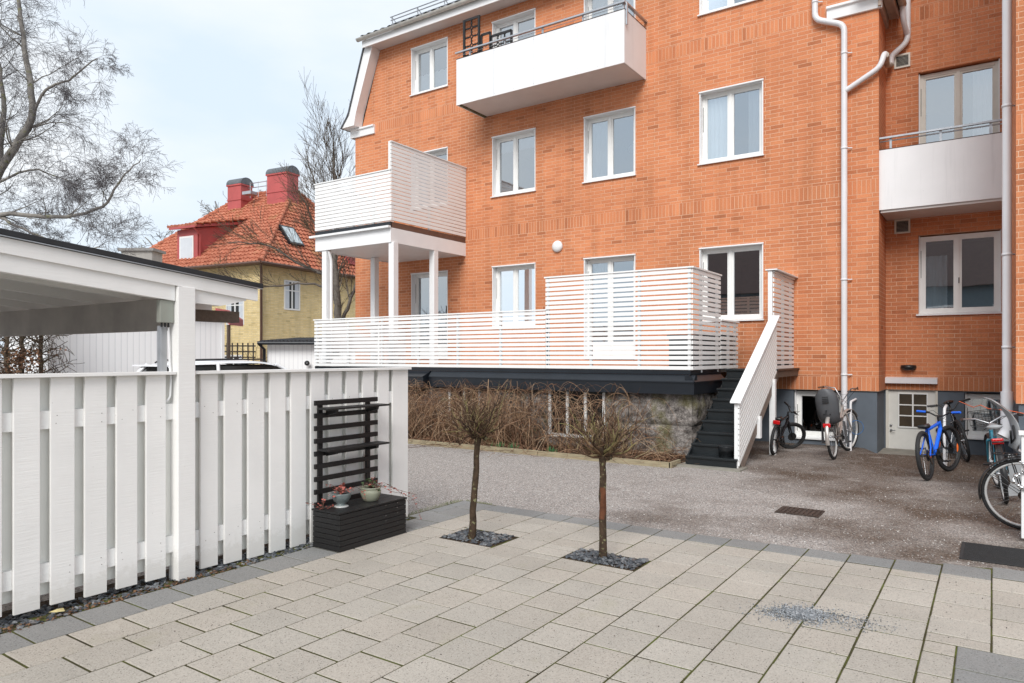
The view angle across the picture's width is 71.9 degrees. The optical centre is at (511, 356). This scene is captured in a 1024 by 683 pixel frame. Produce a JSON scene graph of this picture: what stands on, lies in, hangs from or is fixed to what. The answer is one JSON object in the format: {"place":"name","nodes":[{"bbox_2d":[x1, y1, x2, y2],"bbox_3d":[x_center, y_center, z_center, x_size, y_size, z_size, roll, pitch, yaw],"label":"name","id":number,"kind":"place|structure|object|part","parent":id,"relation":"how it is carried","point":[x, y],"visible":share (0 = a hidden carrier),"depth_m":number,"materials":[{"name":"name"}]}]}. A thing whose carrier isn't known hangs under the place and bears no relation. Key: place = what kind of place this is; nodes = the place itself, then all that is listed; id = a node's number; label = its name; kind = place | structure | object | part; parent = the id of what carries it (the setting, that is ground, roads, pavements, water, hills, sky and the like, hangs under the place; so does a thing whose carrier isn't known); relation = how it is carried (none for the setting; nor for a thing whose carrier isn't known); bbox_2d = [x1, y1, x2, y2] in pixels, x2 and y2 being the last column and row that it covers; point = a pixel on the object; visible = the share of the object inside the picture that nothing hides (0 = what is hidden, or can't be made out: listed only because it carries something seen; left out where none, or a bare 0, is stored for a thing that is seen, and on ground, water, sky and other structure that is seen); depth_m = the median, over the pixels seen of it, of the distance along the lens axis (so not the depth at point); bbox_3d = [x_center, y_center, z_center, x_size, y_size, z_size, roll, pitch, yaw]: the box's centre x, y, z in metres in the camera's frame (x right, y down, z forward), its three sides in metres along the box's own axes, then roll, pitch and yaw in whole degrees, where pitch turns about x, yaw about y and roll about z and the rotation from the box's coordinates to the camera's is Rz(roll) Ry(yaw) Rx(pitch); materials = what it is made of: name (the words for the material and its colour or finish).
{"place":"outdoors","nodes":[
{"label":"outdoors","id":0,"kind":"place"},
{"bbox_2d":[9,321,224,373],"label":"white garage","id":1,"kind":"structure","parent":0,"point":[110,352],"depth_m":17.61,"materials":[{"name":"paint"}]},
{"bbox_2d":[0,0,455,359],"label":"sky","id":2,"kind":"structure","parent":0,"point":[219,85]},
{"bbox_2d":[0,501,1023,682],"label":"paving","id":3,"kind":"structure","parent":0,"point":[45,662],"depth_m":4.23,"materials":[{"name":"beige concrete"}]},
{"bbox_2d":[119,520,1006,682],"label":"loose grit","id":4,"kind":"object","parent":3,"relation":"on","point":[614,635],"visible":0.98,"depth_m":4.13,"materials":[{"name":"grey gravel"}]},
{"bbox_2d":[739,600,930,635],"bbox_3d":[1.929,1.582,4.306,1.034,0.019,0.504,0,0,17],"label":"gravel spill","id":5,"kind":"object","parent":3,"relation":"on","point":[798,612],"visible":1,"depth_m":4.32,"materials":[{"name":"grey gravel"}]},
{"bbox_2d":[0,361,1023,611],"bbox_3d":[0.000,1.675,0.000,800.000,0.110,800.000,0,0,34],"label":"ground","id":6,"kind":"structure","parent":0,"point":[840,485],"depth_m":8.18,"materials":[{"name":"grey asphalt"}]},
{"bbox_2d":[0,336,58,373],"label":"garden tree","id":7,"kind":"object","parent":6,"relation":"on","point":[5,341],"visible":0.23,"depth_m":15.01,"materials":[{"name":"brown plant"}]},
{"bbox_2d":[0,335,61,373],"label":"garden tree","id":8,"kind":"object","parent":6,"relation":"on","point":[22,342],"visible":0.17,"depth_m":15.53,"materials":[{"name":"brown plant"}]},
{"bbox_2d":[0,347,66,373],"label":"brown shrub","id":9,"kind":"object","parent":6,"relation":"on","point":[22,366],"visible":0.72,"depth_m":14.96,"materials":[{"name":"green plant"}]},
{"bbox_2d":[10,334,81,372],"bbox_3d":[-10.731,-0.176,16.073,1.721,3.614,1.788,0,0,-16],"label":"garden tree","id":10,"kind":"object","parent":6,"relation":"on","point":[41,367],"visible":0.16,"depth_m":16.06,"materials":[{"name":"brown plant"}]},
{"bbox_2d":[0,0,181,256],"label":"birch tree","id":11,"kind":"object","parent":6,"relation":"on","point":[13,150],"visible":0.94,"depth_m":21.76,"materials":[{"name":"grey plant"}]},
{"bbox_2d":[0,228,262,581],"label":"carport","id":12,"kind":"object","parent":6,"relation":"on","point":[48,286],"visible":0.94,"depth_m":5.05,"materials":[{"name":"white wood"}]},
{"bbox_2d":[118,248,165,261],"bbox_3d":[-14.671,-1.310,28.021,1.400,5.860,1.000,0,0,0],"label":"chimney","id":13,"kind":"object","parent":6,"relation":"on","point":[153,254],"visible":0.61,"depth_m":27.62,"materials":[{"name":"paint"}]},
{"bbox_2d":[0,534,308,620],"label":"soil strip","id":14,"kind":"object","parent":6,"relation":"on","point":[42,603],"visible":0.2,"depth_m":4.82,"materials":[{"name":"brown soil"}]},
{"bbox_2d":[0,559,252,632],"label":"leaf litter","id":15,"kind":"object","parent":14,"relation":"on","point":[87,606],"visible":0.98,"depth_m":4.62,"materials":[{"name":"brown plant"}]},
{"bbox_2d":[0,517,410,633],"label":"slate pebbles","id":16,"kind":"object","parent":14,"relation":"on","point":[22,619],"visible":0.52,"depth_m":4.75,"materials":[{"name":"grey gravel"}]},
{"bbox_2d":[50,608,64,611],"bbox_3d":[-2.800,1.561,4.348,0.047,0.018,0.081,0,0,41],"label":"fallen leaf","id":17,"kind":"object","parent":16,"relation":"on","point":[59,610],"visible":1,"depth_m":4.34,"materials":[{"name":"yellow plant"}]},
{"bbox_2d":[121,189,261,253],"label":"bare tree","id":18,"kind":"object","parent":6,"relation":"on","point":[170,232],"visible":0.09,"depth_m":48.39,"materials":[{"name":"brown plant"}]},
{"bbox_2d":[0,367,411,616],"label":"board fence","id":19,"kind":"object","parent":6,"relation":"on","point":[85,480],"visible":0.86,"depth_m":4.90,"materials":[{"name":"white paint"}]},
{"bbox_2d":[314,397,389,507],"bbox_3d":[-1.413,0.827,6.254,0.197,0.906,0.737,0,0,34],"label":"trellis rack","id":20,"kind":"object","parent":19,"relation":"attached to","point":[321,451],"visible":0.95,"depth_m":6.22,"materials":[{"name":"black wood"}]},
{"bbox_2d":[132,358,286,371],"bbox_3d":[-5.736,0.803,14.936,2.100,1.534,4.330,0,0,38],"label":"parked car","id":21,"kind":"object","parent":6,"relation":"on","point":[241,364],"visible":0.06,"depth_m":14.07,"materials":[{"name":"white paint"}]},
{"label":"windows","id":22,"kind":"part","parent":21,"relation":"part of","materials":[{"name":"black glass"}]},
{"bbox_2d":[215,308,242,364],"bbox_3d":[-9.118,0.034,22.791,0.660,3.172,1.575,0,0,1],"label":"red canopy","id":23,"kind":"object","parent":6,"relation":"on","point":[240,323],"visible":0.39,"depth_m":22.24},
{"bbox_2d":[225,343,255,364],"bbox_3d":[-9.096,0.585,22.978,1.500,2.070,0.040,0,0,0],"label":"garden lattice","id":24,"kind":"object","parent":6,"relation":"on","point":[243,351],"visible":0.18,"depth_m":22.96,"materials":[{"name":"brown wood"}]},
{"bbox_2d":[231,336,266,364],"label":"climbing stems","id":25,"kind":"object","parent":6,"relation":"on","point":[245,353],"visible":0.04,"depth_m":22.89,"materials":[{"name":"brown plant"}]},
{"bbox_2d":[149,165,354,364],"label":"yellow house","id":26,"kind":"structure","parent":6,"relation":"on","point":[291,311],"depth_m":32.16,"materials":[{"name":"tile"}]},
{"bbox_2d":[226,301,243,324],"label":"window","id":27,"kind":"structure","parent":26,"relation":"in","point":[239,306],"depth_m":30.60,"materials":[{"name":"white glass"}]},
{"bbox_2d":[284,280,299,310],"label":"window","id":28,"kind":"structure","parent":26,"relation":"in","point":[291,293],"depth_m":31.56,"materials":[{"name":"white glass"}]},
{"bbox_2d":[197,73,354,322],"bbox_3d":[-7.343,-4.042,24.142,7.744,11.384,3.047,0,0,4],"label":"bare tree","id":29,"kind":"object","parent":6,"relation":"on","point":[337,299],"visible":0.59,"depth_m":23.94,"materials":[{"name":"brown plant"}]},
{"bbox_2d":[257,337,443,368],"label":"clad outbuilding","id":30,"kind":"structure","parent":6,"relation":"on","point":[293,353],"depth_m":22.12,"materials":[{"name":"white wood"}]},
{"bbox_2d":[409,499,491,514],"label":"grass tufts","id":31,"kind":"object","parent":6,"relation":"on","point":[443,504],"visible":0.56,"depth_m":7.60,"materials":[{"name":"green plant"}]},
{"bbox_2d":[440,528,515,546],"bbox_3d":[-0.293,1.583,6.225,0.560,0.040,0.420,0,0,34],"label":"slate pebbles","id":32,"kind":"object","parent":6,"relation":"on","point":[489,541],"visible":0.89,"depth_m":6.18,"materials":[{"name":"grey gravel"}]},
{"bbox_2d":[433,381,528,539],"bbox_3d":[-0.364,0.912,6.211,0.879,1.426,0.734,0,0,34],"label":"pollard tree","id":33,"kind":"object","parent":32,"relation":"on","point":[480,427],"visible":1,"depth_m":6.14,"materials":[{"name":"brown plant"}]},
{"bbox_2d":[0,501,1023,682],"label":"paving border","id":34,"kind":"object","parent":6,"relation":"on","point":[984,663],"visible":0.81,"depth_m":5.14,"materials":[{"name":"grey concrete"}]},
{"bbox_2d":[312,493,406,551],"bbox_3d":[-1.310,1.428,6.138,0.336,0.320,0.804,0,0,34],"label":"planter box","id":35,"kind":"object","parent":34,"relation":"on","point":[357,522],"visible":1,"depth_m":5.92,"materials":[{"name":"black wood"}]},
{"bbox_2d":[306,499,334,509],"bbox_3d":[-1.585,1.228,5.868,0.260,0.095,0.064,0,0,-30],"label":"ivy sprig","id":36,"kind":"object","parent":35,"relation":"on","point":[323,504],"visible":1,"depth_m":5.87,"materials":[{"name":"brown plant"}]},
{"bbox_2d":[326,482,365,507],"bbox_3d":[-1.415,1.165,5.995,0.197,0.204,0.326,0,0,34],"label":"plant pot","id":37,"kind":"object","parent":35,"relation":"on","point":[341,495],"visible":1,"depth_m":5.93,"materials":[{"name":"ceramic"}]},
{"bbox_2d":[360,477,421,519],"bbox_3d":[-1.075,1.274,6.317,0.562,0.427,0.239,0,0,-34],"label":"plant pot","id":38,"kind":"object","parent":35,"relation":"on","point":[372,492],"visible":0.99,"depth_m":6.19,"materials":[{"name":"ceramic"}]},
{"bbox_2d":[313,266,738,454],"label":"raised terrace","id":39,"kind":"structure","parent":6,"relation":"on","point":[688,393],"depth_m":12.33,"materials":[{"name":"wood"}]},
{"bbox_2d":[448,387,487,422],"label":"window","id":40,"kind":"structure","parent":39,"relation":"in","point":[470,391],"depth_m":13.96,"materials":[{"name":"white glass"}]},
{"bbox_2d":[548,390,604,437],"bbox_3d":[1.148,1.015,12.503,1.140,0.830,0.060,0,0,34],"label":"window","id":41,"kind":"structure","parent":39,"relation":"in","point":[600,395],"depth_m":12.54,"materials":[{"name":"white glass"}]},
{"bbox_2d":[667,334,736,365],"bbox_3d":[3.629,-0.105,13.499,1.160,0.630,0.660,0,0,34],"label":"storage box","id":42,"kind":"object","parent":39,"relation":"on","point":[697,349],"visible":0.23,"depth_m":13.26,"materials":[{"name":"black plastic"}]},
{"bbox_2d":[408,439,680,467],"bbox_3d":[-1.318,1.583,12.951,9.040,0.095,0.375,0,0,34],"label":"bed edging","id":43,"kind":"object","parent":6,"relation":"on","point":[617,460],"visible":0.57,"depth_m":11.36,"materials":[{"name":"yellow wood"}]},
{"bbox_2d":[408,432,685,467],"bbox_3d":[-1.056,1.613,13.309,9.010,0.055,1.170,0,0,34],"label":"flower bed","id":44,"kind":"object","parent":6,"relation":"on","point":[683,460],"visible":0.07,"depth_m":11.69,"materials":[{"name":"brown plant"}]},
{"bbox_2d":[408,377,696,468],"bbox_3d":[-0.609,0.984,12.313,7.918,1.220,2.144,0,0,34],"label":"bramble thicket","id":45,"kind":"object","parent":44,"relation":"on","point":[503,434],"visible":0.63,"depth_m":12.52,"materials":[{"name":"brown plant"}]},
{"bbox_2d":[562,548,648,570],"bbox_3d":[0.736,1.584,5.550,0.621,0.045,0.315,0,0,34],"label":"slate pebbles","id":46,"kind":"object","parent":6,"relation":"on","point":[613,559],"visible":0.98,"depth_m":5.50,"materials":[{"name":"grey gravel"}]},
{"bbox_2d":[554,393,667,557],"bbox_3d":[0.774,0.932,5.547,0.858,1.379,0.802,0,0,34],"label":"pollard tree","id":47,"kind":"object","parent":46,"relation":"on","point":[603,450],"visible":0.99,"depth_m":5.57,"materials":[{"name":"brown plant"}]},
{"bbox_2d":[340,0,1023,456],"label":"apartment building","id":48,"kind":"structure","parent":6,"relation":"on","point":[856,166],"depth_m":13.87,"materials":[{"name":"orange brick"}]},
{"bbox_2d":[309,140,466,363],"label":"veranda balcony","id":49,"kind":"structure","parent":48,"relation":"attached to","point":[375,240],"depth_m":16.36,"materials":[{"name":"white paint"}]},
{"bbox_2d":[409,37,447,96],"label":"window","id":50,"kind":"structure","parent":48,"relation":"in","point":[436,80],"depth_m":18.43,"materials":[{"name":"white metal"}]},
{"bbox_2d":[410,147,447,209],"bbox_3d":[-2.086,-4.581,18.330,1.285,1.473,0.291,0,0,34],"label":"window","id":51,"kind":"structure","parent":48,"relation":"in","point":[440,151],"depth_m":18.30,"materials":[{"name":"white metal"}]},
{"bbox_2d":[410,270,447,355],"bbox_3d":[-2.088,-1.064,18.313,1.254,2.248,0.230,0,0,34],"label":"balcony door","id":52,"kind":"structure","parent":48,"relation":"in","point":[415,277],"depth_m":18.59,"materials":[{"name":"white metal"}]},
{"bbox_2d":[463,15,479,56],"bbox_3d":[-0.933,-6.928,16.304,0.480,1.796,0.040,0,0,34],"label":"trellis screen","id":53,"kind":"object","parent":48,"relation":"on","point":[471,19],"visible":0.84,"depth_m":16.29,"materials":[{"name":"black wood"}]},
{"bbox_2d":[480,29,512,51],"bbox_3d":[-0.358,-6.970,15.936,0.885,0.840,0.030,0,0,34],"label":"trellis screen","id":54,"kind":"object","parent":53,"relation":"attached to","point":[491,36],"visible":0.32,"depth_m":15.97,"materials":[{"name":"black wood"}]},
{"bbox_2d":[490,128,535,197],"bbox_3d":[0.086,-4.581,16.847,1.285,1.473,0.285,0,0,34],"label":"window","id":55,"kind":"structure","parent":48,"relation":"in","point":[513,142],"depth_m":16.93,"materials":[{"name":"white metal"}]},
{"bbox_2d":[491,8,535,47],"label":"window","id":56,"kind":"structure","parent":48,"relation":"in","point":[512,22],"depth_m":16.90,"materials":[{"name":"white metal"}]},
{"bbox_2d":[491,262,535,325],"bbox_3d":[0.088,-1.441,16.849,1.285,1.493,0.290,0,0,34],"label":"window","id":57,"kind":"structure","parent":48,"relation":"in","point":[514,285],"depth_m":16.90,"materials":[{"name":"white metal"}]},
{"bbox_2d":[582,106,635,183],"bbox_3d":[2.162,-4.581,15.436,1.285,1.473,0.290,0,0,34],"label":"window","id":58,"kind":"structure","parent":48,"relation":"in","point":[598,128],"depth_m":15.66,"materials":[{"name":"white metal"}]},
{"bbox_2d":[584,0,634,19],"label":"balcony door","id":59,"kind":"structure","parent":48,"relation":"in","point":[589,5],"depth_m":15.71,"materials":[{"name":"white metal"}]},
{"bbox_2d":[583,254,635,359],"bbox_3d":[2.172,-1.064,15.437,1.254,2.248,0.274,0,0,34],"label":"balcony door","id":60,"kind":"structure","parent":48,"relation":"in","point":[602,264],"depth_m":15.63,"materials":[{"name":"white metal"}]},
{"bbox_2d":[697,0,756,16],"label":"window","id":61,"kind":"structure","parent":48,"relation":"in","point":[706,7],"depth_m":14.17,"materials":[{"name":"white metal"}]},
{"bbox_2d":[697,78,763,165],"bbox_3d":[4.342,-4.581,13.952,1.300,1.473,0.291,0,0,34],"label":"window","id":62,"kind":"structure","parent":48,"relation":"in","point":[717,105],"depth_m":14.06,"materials":[{"name":"white metal"}]},
{"bbox_2d":[699,242,763,321],"bbox_3d":[4.330,-1.441,13.933,1.300,1.493,0.245,0,0,34],"label":"window","id":63,"kind":"structure","parent":48,"relation":"in","point":[730,250],"depth_m":13.98,"materials":[{"name":"white metal"}]},
{"bbox_2d":[795,390,840,440],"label":"window","id":64,"kind":"structure","parent":48,"relation":"in","point":[814,435],"depth_m":13.25,"materials":[{"name":"white metal"}]},
{"bbox_2d":[886,389,937,450],"bbox_3d":[7.361,1.108,13.015,0.835,1.255,0.139,0,0,34],"label":"door","id":65,"kind":"structure","parent":48,"relation":"in","point":[902,418],"depth_m":13.05,"materials":[{"name":"white paint"}]},
{"bbox_2d":[916,229,1001,315],"bbox_3d":[7.983,-1.478,12.627,1.301,1.465,0.250,0,0,34],"label":"window","id":66,"kind":"structure","parent":48,"relation":"in","point":[932,269],"depth_m":12.77,"materials":[{"name":"white metal"}]},
{"bbox_2d":[919,58,999,143],"bbox_3d":[8.009,-3.955,12.672,1.224,2.450,0.164,0,0,34],"label":"balcony door","id":67,"kind":"structure","parent":48,"relation":"in","point":[986,76],"depth_m":12.55,"materials":[{"name":"white metal"}]},
{"bbox_2d":[965,393,1009,440],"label":"window","id":68,"kind":"structure","parent":48,"relation":"in","point":[977,433],"depth_m":12.53,"materials":[{"name":"white metal"}]},
{"bbox_2d":[959,401,1023,413],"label":"power cable","id":69,"kind":"object","parent":48,"relation":"attached to","point":[986,407],"visible":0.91,"depth_m":9.44,"materials":[{"name":"black rubber"}]},
{"bbox_2d":[677,462,747,471],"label":"stair paving","id":70,"kind":"structure","parent":6,"relation":"on","point":[740,469],"depth_m":10.17,"materials":[{"name":"concrete"}]},
{"bbox_2d":[685,268,799,468],"bbox_3d":[3.966,0.095,11.809,0.830,3.160,3.785,0,0,34],"label":"outdoor staircase","id":71,"kind":"structure","parent":6,"relation":"on","point":[743,398],"depth_m":11.13,"materials":[{"name":"white paint"}]},
{"bbox_2d":[718,445,733,457],"bbox_3d":[3.117,1.382,10.297,0.234,0.160,0.234,0,0,34],"label":"metal bucket","id":72,"kind":"object","parent":71,"relation":"on","point":[725,452],"visible":0.98,"depth_m":10.21,"materials":[{"name":"black metal"}]},
{"bbox_2d":[770,401,805,454],"bbox_3d":[4.623,1.214,11.928,0.424,0.831,1.347,7,4,33],"label":"bicycle","id":73,"kind":"object","parent":6,"relation":"on","point":[779,433],"visible":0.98,"depth_m":12.12,"materials":[{"name":"black paint"}]},
{"bbox_2d":[775,506,824,517],"bbox_3d":[3.001,1.612,7.363,0.430,0.012,0.350,0,0,34],"label":"drain grate","id":74,"kind":"object","parent":6,"relation":"on","point":[800,511],"visible":1,"depth_m":7.33,"materials":[{"name":"metal"}]},
{"bbox_2d":[815,385,858,459],"bbox_3d":[5.378,1.048,11.664,0.635,1.149,1.968,-6,-4,35],"label":"bicycle","id":75,"kind":"object","parent":6,"relation":"on","point":[829,413],"visible":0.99,"depth_m":11.11,"materials":[{"name":"silver metal"}]},
{"bbox_2d":[849,398,856,450],"bbox_3d":[5.994,1.204,12.406,0.040,0.931,0.597,0,0,34],"label":"bike hoop","id":76,"kind":"object","parent":6,"relation":"on","point":[850,419],"visible":0.72,"depth_m":12.16,"materials":[{"name":"paint"}]},
{"bbox_2d":[878,448,925,455],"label":"threshold slab","id":77,"kind":"structure","parent":6,"relation":"on","point":[897,451],"depth_m":12.70,"materials":[{"name":"concrete"}]},
{"bbox_2d":[915,410,960,480],"bbox_3d":[5.796,1.182,9.621,0.546,0.876,1.643,0,0,33],"label":"bicycle","id":78,"kind":"object","parent":6,"relation":"on","point":[933,451],"visible":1,"depth_m":9.58,"materials":[{"name":"blue paint"}]},
{"bbox_2d":[943,404,947,464],"bbox_3d":[6.592,1.204,10.743,0.040,0.931,0.522,0,0,34],"label":"bike hoop","id":79,"kind":"object","parent":6,"relation":"on","point":[944,424],"visible":0.72,"depth_m":10.53,"materials":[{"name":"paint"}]},
{"bbox_2d":[927,398,970,461],"bbox_3d":[7.202,1.155,11.403,0.604,0.962,1.691,-20,-10,31],"label":"bicycle","id":80,"kind":"object","parent":6,"relation":"on","point":[957,426],"visible":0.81,"depth_m":11.13,"materials":[{"name":"black paint"}]},
{"bbox_2d":[959,542,1023,566],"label":"rubber mat","id":81,"kind":"object","parent":6,"relation":"on","point":[1009,556],"visible":1,"depth_m":5.75,"materials":[{"name":"black rubber"}]},
{"bbox_2d":[960,409,1023,503],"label":"bicycle","id":82,"kind":"object","parent":6,"relation":"on","point":[996,445],"visible":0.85,"depth_m":8.03,"materials":[{"name":"teal paint"}]},
{"bbox_2d":[984,397,1020,495],"bbox_3d":[5.660,1.010,7.901,0.640,1.099,0.317,0,0,34],"label":"child seat","id":83,"kind":"object","parent":82,"relation":"on","point":[1015,440],"visible":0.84,"depth_m":7.83,"materials":[{"name":"grey plastic"}]},
{"bbox_2d":[978,452,1020,529],"bbox_3d":[5.166,1.149,6.223,1.791,0.941,0.633,0,3,41],"label":"bicycle","id":84,"kind":"object","parent":6,"relation":"on","point":[1012,461],"visible":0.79,"depth_m":6.70,"materials":[{"name":"black paint"}]},
{"bbox_2d":[1018,430,1023,538],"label":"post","id":85,"kind":"object","parent":6,"relation":"on","point":[1021,432],"visible":0.97,"depth_m":6.18,"materials":[{"name":"paint"}]},
{"bbox_2d":[1011,461,1023,489],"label":"metal chain","id":86,"kind":"object","parent":85,"relation":"hanging from","point":[1014,481],"visible":1,"depth_m":6.17,"materials":[{"name":"metal"}]},
{"bbox_2d":[468,454,1021,570],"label":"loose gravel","id":87,"kind":"structure","parent":0,"point":[779,506],"depth_m":7.53,"materials":[{"name":"grey gravel"}]}
]}

